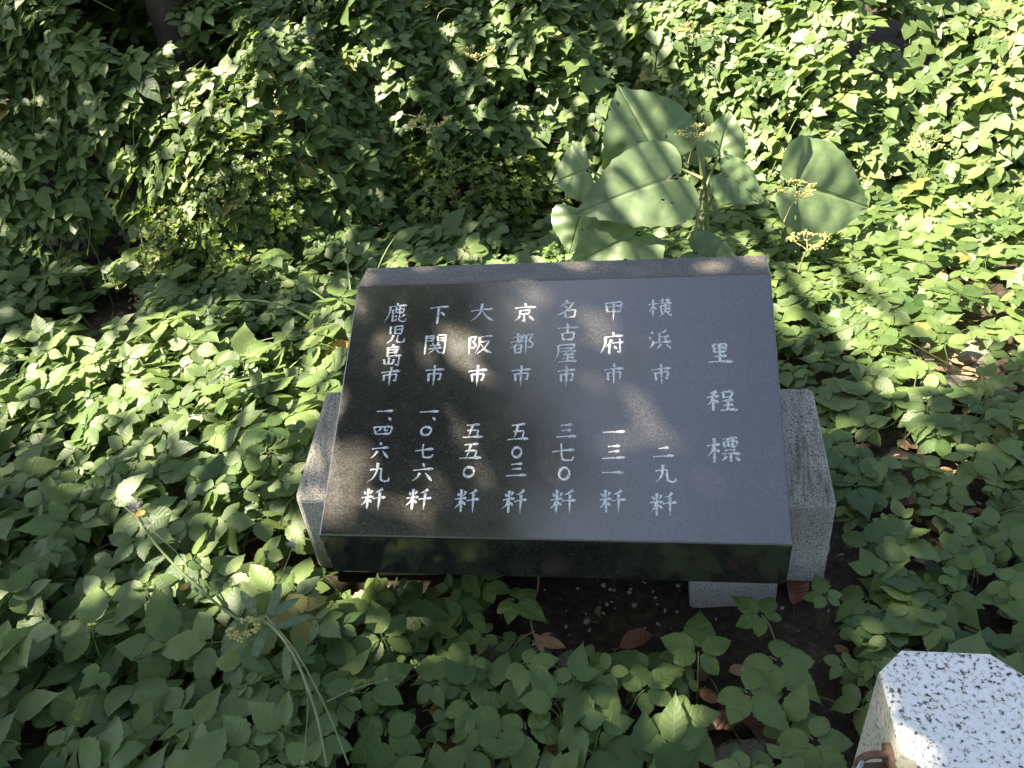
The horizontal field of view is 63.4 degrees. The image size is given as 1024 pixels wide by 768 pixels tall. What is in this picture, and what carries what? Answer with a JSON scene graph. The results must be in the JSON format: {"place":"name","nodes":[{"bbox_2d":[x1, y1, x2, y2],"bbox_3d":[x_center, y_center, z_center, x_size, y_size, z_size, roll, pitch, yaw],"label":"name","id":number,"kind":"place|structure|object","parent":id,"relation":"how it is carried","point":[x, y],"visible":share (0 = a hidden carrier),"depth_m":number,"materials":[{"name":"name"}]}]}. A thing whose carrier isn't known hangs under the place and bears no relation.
{"place":"outdoors","nodes":[
{"label":"outdoors","id":0,"kind":"place"},
{"bbox_2d":[470,638,511,662],"bbox_3d":[-0.044,0.568,1.756,0.090,0.036,0.065,5,37,17],"label":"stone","id":1,"kind":"object","parent":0,"point":[490,654],"visible":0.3,"depth_m":1.74,"materials":[{"name":"grey stone"}]},
{"bbox_2d":[0,2,1023,767],"bbox_3d":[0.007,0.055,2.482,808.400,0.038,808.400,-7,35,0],"label":"ground","id":2,"kind":"structure","parent":0,"point":[814,638],"depth_m":1.84,"materials":[{"name":"soil"}]},
{"bbox_2d":[32,685,104,755],"bbox_3d":[-0.855,0.683,1.633,0.132,0.146,0.141,8,38,21],"label":"vine sprig","id":3,"kind":"object","parent":2,"relation":"on","point":[67,707],"visible":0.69,"depth_m":1.60,"materials":[{"name":"green plant"}]},
{"bbox_2d":[138,633,164,669],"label":"vine sprig","id":4,"kind":"object","parent":2,"relation":"on","point":[154,645],"visible":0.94,"depth_m":1.67,"materials":[{"name":"green plant"}]},
{"bbox_2d":[130,675,184,715],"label":"vine sprig","id":5,"kind":"object","parent":2,"relation":"on","point":[175,683],"visible":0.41,"depth_m":1.65,"materials":[{"name":"green plant"}]},
{"bbox_2d":[144,0,220,214],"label":"shade tree","id":6,"kind":"object","parent":2,"relation":"on","point":[164,33],"visible":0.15,"depth_m":3.49,"materials":[{"name":"plant"}]},
{"bbox_2d":[115,191,276,300],"bbox_3d":[-1.198,-0.528,3.164,0.550,0.449,0.512,19,43,32],"label":"azalea shrub","id":7,"kind":"object","parent":2,"relation":"on","point":[167,248],"visible":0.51,"depth_m":3.05,"materials":[{"name":"green plant"}]},
{"bbox_2d":[243,715,254,747],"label":"vine sprig","id":8,"kind":"object","parent":2,"relation":"on","point":[247,745],"visible":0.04,"depth_m":1.54,"materials":[{"name":"green plant"}]},
{"bbox_2d":[174,102,335,263],"bbox_3d":[-0.987,-0.745,3.198,0.609,0.718,0.589,-30,41,-29],"label":"azalea shrub","id":9,"kind":"object","parent":2,"relation":"on","point":[274,214],"visible":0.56,"depth_m":3.07,"materials":[{"name":"green plant"}]},
{"bbox_2d":[206,231,430,398],"bbox_3d":[-0.581,-0.228,2.755,1.004,0.287,0.670,-22,38,-20],"label":"grass tuft","id":10,"kind":"object","parent":2,"relation":"on","point":[322,298],"visible":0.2,"depth_m":2.75,"materials":[{"name":"green plant"}]},
{"bbox_2d":[350,662,416,737],"bbox_3d":[-0.252,0.622,1.627,0.143,0.130,0.128,-7,35,0],"label":"vine sprig","id":11,"kind":"object","parent":2,"relation":"on","point":[384,693],"visible":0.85,"depth_m":1.59,"materials":[{"name":"green plant"}]},
{"bbox_2d":[349,712,422,767],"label":"vine sprig","id":12,"kind":"object","parent":2,"relation":"on","point":[371,749],"visible":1,"depth_m":1.49,"materials":[{"name":"green plant"}]},
{"bbox_2d":[421,703,450,717],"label":"yellow leaf","id":13,"kind":"object","parent":2,"relation":"on","point":[433,709],"visible":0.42,"depth_m":1.60,"materials":[{"name":"yellow plant"}]},
{"bbox_2d":[374,137,572,246],"bbox_3d":[-0.197,-0.763,3.344,0.896,0.425,0.506,-7,35,0],"label":"azalea shrub","id":14,"kind":"object","parent":2,"relation":"on","point":[444,193],"visible":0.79,"depth_m":3.27,"materials":[{"name":"green plant"}]},
{"bbox_2d":[445,687,507,737],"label":"vine sprig","id":15,"kind":"object","parent":2,"relation":"on","point":[489,703],"visible":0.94,"depth_m":1.54,"materials":[{"name":"green plant"}]},
{"bbox_2d":[456,620,502,654],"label":"vine sprig","id":16,"kind":"object","parent":2,"relation":"on","point":[472,636],"visible":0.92,"depth_m":1.72,"materials":[{"name":"green plant"}]},
{"bbox_2d":[0,161,1023,767],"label":"ground cover","id":17,"kind":"object","parent":2,"relation":"on","point":[164,345],"visible":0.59,"depth_m":1.98,"materials":[{"name":"green plant"}]},
{"bbox_2d":[225,616,260,642],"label":"flower cluster","id":18,"kind":"object","parent":17,"relation":"on","point":[235,634],"visible":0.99,"depth_m":1.57,"materials":[{"name":"plant"}]},
{"bbox_2d":[113,496,388,766],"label":"wilted weed","id":19,"kind":"object","parent":17,"relation":"on","point":[274,610],"visible":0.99,"depth_m":1.61,"materials":[{"name":"green plant"}]},
{"bbox_2d":[324,339,348,354],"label":"yellow leaf","id":20,"kind":"object","parent":17,"relation":"on","point":[342,343],"visible":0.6,"depth_m":2.54,"materials":[{"name":"yellow plant"}]},
{"bbox_2d":[786,230,832,271],"bbox_3d":[0.894,-0.381,2.516,0.118,0.150,0.121,17,42,30],"label":"flower cluster","id":21,"kind":"object","parent":17,"relation":"on","point":[825,236],"visible":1,"depth_m":2.49,"materials":[{"name":"yellow plant"}]},
{"bbox_2d":[0,0,1023,372],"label":"vine bank","id":22,"kind":"structure","parent":2,"relation":"on","point":[80,80],"depth_m":3.24,"materials":[{"name":"green plant"}]},
{"bbox_2d":[273,30,303,42],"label":"flower cluster","id":23,"kind":"object","parent":22,"relation":"on","point":[275,38],"visible":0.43,"depth_m":3.30,"materials":[{"name":"plant"}]},
{"bbox_2d":[407,114,452,151],"bbox_3d":[-0.314,-0.953,3.226,0.177,0.166,0.136,11,39,24],"label":"flower cluster","id":24,"kind":"object","parent":22,"relation":"on","point":[414,125],"visible":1,"depth_m":3.19,"materials":[{"name":"plant"}]},
{"bbox_2d":[453,45,495,70],"bbox_3d":[-0.137,-1.282,3.356,0.145,0.156,0.135,16,41,29],"label":"flower cluster","id":25,"kind":"object","parent":22,"relation":"on","point":[465,49],"visible":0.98,"depth_m":3.32,"materials":[{"name":"yellow plant"}]},
{"bbox_2d":[440,240,546,265],"bbox_3d":[-0.200,-0.379,2.978,0.698,0.128,0.372,-7,35,0],"label":"wood sorrel","id":26,"kind":"object","parent":22,"relation":"on","point":[485,260],"visible":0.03,"depth_m":2.99,"materials":[{"name":"green plant"}]},
{"bbox_2d":[543,241,573,262],"bbox_3d":[0.235,-0.428,2.959,0.280,0.142,0.264,-7,35,0],"label":"wood sorrel","id":27,"kind":"object","parent":22,"relation":"on","point":[560,253],"visible":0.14,"depth_m":2.94,"materials":[{"name":"green plant"}]},
{"bbox_2d":[673,21,716,43],"bbox_3d":[0.733,-1.374,3.363,0.151,0.162,0.146,-32,42,-31],"label":"flower cluster","id":28,"kind":"object","parent":22,"relation":"on","point":[682,30],"visible":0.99,"depth_m":3.33,"materials":[{"name":"yellow plant"}]},
{"bbox_2d":[824,81,852,116],"bbox_3d":[1.278,-1.100,3.242,0.117,0.147,0.113,-33,43,-32],"label":"flower cluster","id":29,"kind":"object","parent":22,"relation":"on","point":[847,89],"visible":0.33,"depth_m":3.17,"materials":[{"name":"yellow plant"}]},
{"bbox_2d":[904,129,950,170],"bbox_3d":[1.545,-0.850,3.106,0.147,0.165,0.176,17,41,30],"label":"flower cluster","id":30,"kind":"object","parent":22,"relation":"on","point":[919,132],"visible":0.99,"depth_m":3.08,"materials":[{"name":"plant"}]},
{"bbox_2d":[974,0,1013,37],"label":"flower cluster","id":31,"kind":"object","parent":22,"relation":"on","point":[1004,9],"visible":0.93,"depth_m":3.11,"materials":[{"name":"yellow plant"}]},
{"bbox_2d":[5,181,1023,756],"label":"leaf litter","id":32,"kind":"object","parent":2,"relation":"on","point":[703,675],"visible":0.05,"depth_m":2.02,"materials":[{"name":"brown plant"}]},
{"bbox_2d":[497,588,547,624],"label":"vine sprig","id":33,"kind":"object","parent":2,"relation":"on","point":[527,606],"visible":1,"depth_m":1.73,"materials":[{"name":"green plant"}]},
{"bbox_2d":[495,236,551,258],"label":"grass tuft","id":34,"kind":"object","parent":2,"relation":"on","point":[500,246],"visible":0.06,"depth_m":3.09,"materials":[{"name":"green plant"}]},
{"bbox_2d":[493,711,559,767],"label":"vine sprig","id":35,"kind":"object","parent":2,"relation":"on","point":[524,752],"visible":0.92,"depth_m":1.49,"materials":[{"name":"green plant"}]},
{"bbox_2d":[523,647,551,664],"bbox_3d":[0.053,0.572,1.735,0.062,0.034,0.056,18,42,31],"label":"stone","id":36,"kind":"object","parent":2,"relation":"on","point":[548,651],"visible":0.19,"depth_m":1.73,"materials":[{"name":"grey stone"}]},
{"bbox_2d":[512,577,565,652],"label":"dead leaf","id":37,"kind":"object","parent":2,"relation":"on","point":[542,641],"visible":0.88,"depth_m":1.67,"materials":[{"name":"brown plant"}]},
{"bbox_2d":[556,649,574,667],"bbox_3d":[0.119,0.576,1.718,0.052,0.034,0.050,-28,40,-27],"label":"stone","id":38,"kind":"object","parent":2,"relation":"on","point":[562,661],"visible":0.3,"depth_m":1.71,"materials":[{"name":"grey stone"}]},
{"bbox_2d":[297,255,835,607],"bbox_3d":[0.101,0.144,1.855,1.145,0.634,0.605,-1,36,9],"label":"stone monument","id":39,"kind":"object","parent":2,"relation":"on","point":[643,419],"visible":1,"depth_m":1.70,"materials":[{"name":"stone"}]},
{"bbox_2d":[577,685,633,748],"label":"vine sprig","id":40,"kind":"object","parent":2,"relation":"on","point":[616,722],"visible":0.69,"depth_m":1.49,"materials":[{"name":"green plant"}]},
{"bbox_2d":[613,628,651,652],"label":"dead leaf","id":41,"kind":"object","parent":2,"relation":"on","point":[634,638],"visible":1,"depth_m":1.71,"materials":[{"name":"brown plant"}]},
{"bbox_2d":[621,662,682,734],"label":"vine sprig","id":42,"kind":"object","parent":2,"relation":"on","point":[658,681],"visible":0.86,"depth_m":1.54,"materials":[{"name":"green plant"}]},
{"bbox_2d":[651,694,719,767],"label":"vine sprig","id":43,"kind":"object","parent":2,"relation":"on","point":[700,716],"visible":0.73,"depth_m":1.47,"materials":[{"name":"green plant"}]},
{"bbox_2d":[660,610,730,703],"bbox_3d":[0.369,0.543,1.639,0.138,0.120,0.122,-28,40,-27],"label":"vine sprig","id":44,"kind":"object","parent":2,"relation":"on","point":[699,631],"visible":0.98,"depth_m":1.61,"materials":[{"name":"green plant"}]},
{"bbox_2d":[698,687,717,703],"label":"dead leaf","id":45,"kind":"object","parent":2,"relation":"on","point":[709,696],"visible":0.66,"depth_m":1.58,"materials":[{"name":"brown plant"}]},
{"bbox_2d":[551,84,867,261],"bbox_3d":[0.681,-0.646,2.849,1.116,0.642,0.650,-7,35,0],"label":"broad leaf sapling","id":46,"kind":"object","parent":2,"relation":"on","point":[622,206],"visible":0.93,"depth_m":2.79,"materials":[{"name":"green plant"}]},
{"bbox_2d":[674,123,713,163],"bbox_3d":[0.621,-0.800,2.813,0.118,0.145,0.105,-28,40,-26],"label":"flower cluster","id":47,"kind":"object","parent":46,"relation":"attached to","point":[696,136],"visible":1,"depth_m":2.78,"materials":[{"name":"yellow plant"}]},
{"bbox_2d":[778,178,816,221],"bbox_3d":[0.922,-0.574,2.679,0.119,0.151,0.121,-28,40,-26],"label":"flower cluster","id":48,"kind":"object","parent":46,"relation":"attached to","point":[781,189],"visible":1,"depth_m":2.66,"materials":[{"name":"yellow plant"}]},
{"bbox_2d":[704,710,752,729],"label":"dead leaf","id":49,"kind":"object","parent":2,"relation":"on","point":[720,721],"visible":0.3,"depth_m":1.53,"materials":[{"name":"brown plant"}]},
{"bbox_2d":[714,737,774,766],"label":"stone","id":50,"kind":"object","parent":2,"relation":"on","point":[750,747],"visible":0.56,"depth_m":1.50,"materials":[{"name":"grey stone"}]},
{"bbox_2d":[717,667,789,730],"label":"vine sprig","id":51,"kind":"object","parent":2,"relation":"on","point":[763,705],"visible":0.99,"depth_m":1.50,"materials":[{"name":"green plant"}]},
{"bbox_2d":[731,595,781,660],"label":"vine sprig","id":52,"kind":"object","parent":2,"relation":"on","point":[749,608],"visible":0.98,"depth_m":1.66,"materials":[{"name":"green plant"}]},
{"bbox_2d":[744,712,779,746],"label":"dead leaf","id":53,"kind":"object","parent":2,"relation":"on","point":[755,725],"visible":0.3,"depth_m":1.53,"materials":[{"name":"brown plant"}]},
{"bbox_2d":[741,639,822,705],"bbox_3d":[0.511,0.571,1.580,0.149,0.114,0.138,-7,35,0],"label":"vine sprig","id":54,"kind":"object","parent":2,"relation":"on","point":[792,674],"visible":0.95,"depth_m":1.55,"materials":[{"name":"green plant"}]},
{"bbox_2d":[787,581,808,613],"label":"dead leaf","id":55,"kind":"object","parent":2,"relation":"on","point":[798,591],"visible":0.68,"depth_m":1.78,"materials":[{"name":"brown plant"}]},
{"bbox_2d":[777,716,852,767],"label":"vine sprig","id":56,"kind":"object","parent":2,"relation":"on","point":[827,753],"visible":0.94,"depth_m":1.42,"materials":[{"name":"green plant"}]},
{"bbox_2d":[887,494,920,506],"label":"dead leaf","id":57,"kind":"object","parent":2,"relation":"on","point":[906,500],"visible":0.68,"depth_m":1.93,"materials":[{"name":"brown plant"}]},
{"bbox_2d":[853,651,1023,767],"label":"granite post","id":58,"kind":"object","parent":2,"relation":"on","point":[942,710],"visible":0.94,"depth_m":1.11,"materials":[{"name":"stone"}]},
{"bbox_2d":[852,760,864,767],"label":"steel chain","id":59,"kind":"object","parent":58,"relation":"hanging from","point":[860,764],"visible":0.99,"depth_m":1.10,"materials":[{"name":"silver metal"}]},
{"bbox_2d":[916,330,996,369],"bbox_3d":[1.334,-0.102,2.453,0.278,0.028,0.195,-17,36,-14],"label":"flat stone","id":60,"kind":"object","parent":2,"relation":"on","point":[975,349],"visible":0.34,"depth_m":2.43,"materials":[{"name":"beige stone"}]},
{"bbox_2d":[941,375,1018,401],"bbox_3d":[1.282,0.017,2.294,0.221,0.028,0.135,7,37,19],"label":"flat stone","id":61,"kind":"object","parent":2,"relation":"on","point":[958,379],"visible":0.14,"depth_m":2.32,"materials":[{"name":"beige stone"}]},
{"bbox_2d":[500,580,842,689],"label":"gravel","id":62,"kind":"structure","parent":0,"point":[587,619],"depth_m":1.82,"materials":[{"name":"grey gravel"}]}
]}

